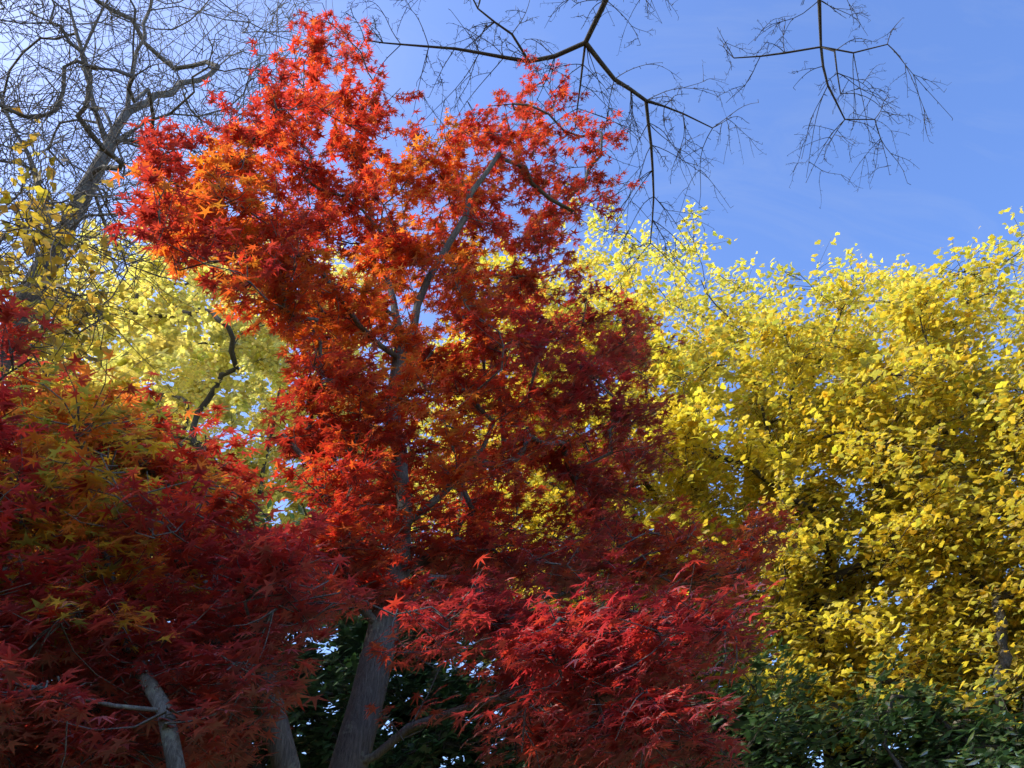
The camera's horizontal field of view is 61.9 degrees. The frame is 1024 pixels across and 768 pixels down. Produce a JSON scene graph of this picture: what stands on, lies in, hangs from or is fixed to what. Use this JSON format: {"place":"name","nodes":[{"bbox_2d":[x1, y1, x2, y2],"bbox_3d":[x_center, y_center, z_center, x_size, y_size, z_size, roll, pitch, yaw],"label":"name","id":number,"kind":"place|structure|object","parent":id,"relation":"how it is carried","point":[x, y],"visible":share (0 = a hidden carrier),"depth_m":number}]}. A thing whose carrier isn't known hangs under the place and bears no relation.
{"place":"outdoors","nodes":[
{"label":"outdoors","id":0,"kind":"place"},
{"bbox_2d":[0,0,1023,767],"label":"sky","id":1,"kind":"structure","parent":0,"point":[972,171]},
{"bbox_3d":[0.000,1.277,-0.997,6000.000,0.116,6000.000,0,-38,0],"label":"ground","id":2,"kind":"structure","parent":0,"visible":0},
{"bbox_2d":[0,285,358,767],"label":"maple","id":3,"kind":"object","parent":2,"relation":"on","point":[93,626],"depth_m":2.77},
{"bbox_2d":[0,0,389,392],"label":"bare tree","id":4,"kind":"object","parent":2,"relation":"on","point":[77,175],"depth_m":7.70},
{"bbox_2d":[3,207,558,636],"bbox_3d":[-6.101,3.010,19.651,15.907,22.820,10.224,0,-38,0],"label":"ginkgo","id":5,"kind":"object","parent":2,"relation":"on","point":[191,301],"depth_m":20.19},
{"bbox_2d":[36,236,519,557],"bbox_3d":[-6.282,0.446,23.506,13.567,12.352,9.458,0,-38,0],"label":"ginkgo foliage","id":6,"kind":"object","parent":5,"relation":"attached to","point":[153,347],"visible":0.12,"depth_m":20.93},
{"bbox_2d":[103,9,804,767],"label":"maple","id":7,"kind":"object","parent":2,"relation":"on","point":[261,261],"depth_m":4.71},
{"bbox_2d":[56,484,1023,767],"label":"evergreen","id":8,"kind":"object","parent":2,"relation":"on","point":[321,756],"depth_m":8.08},
{"bbox_2d":[174,573,1021,767],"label":"evergreen foliage","id":9,"kind":"object","parent":2,"relation":"on","point":[362,631],"visible":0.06,"depth_m":9.23},
{"bbox_2d":[330,0,952,299],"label":"branches","id":10,"kind":"object","parent":2,"relation":"on","point":[492,22],"depth_m":8.36},
{"bbox_2d":[411,183,1023,767],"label":"ginkgo","id":11,"kind":"object","parent":2,"relation":"on","point":[949,407],"depth_m":11.12},
{"bbox_2d":[465,287,1023,740],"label":"ginkgo foliage","id":12,"kind":"object","parent":11,"relation":"attached to","point":[895,503],"visible":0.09,"depth_m":11.70}
]}

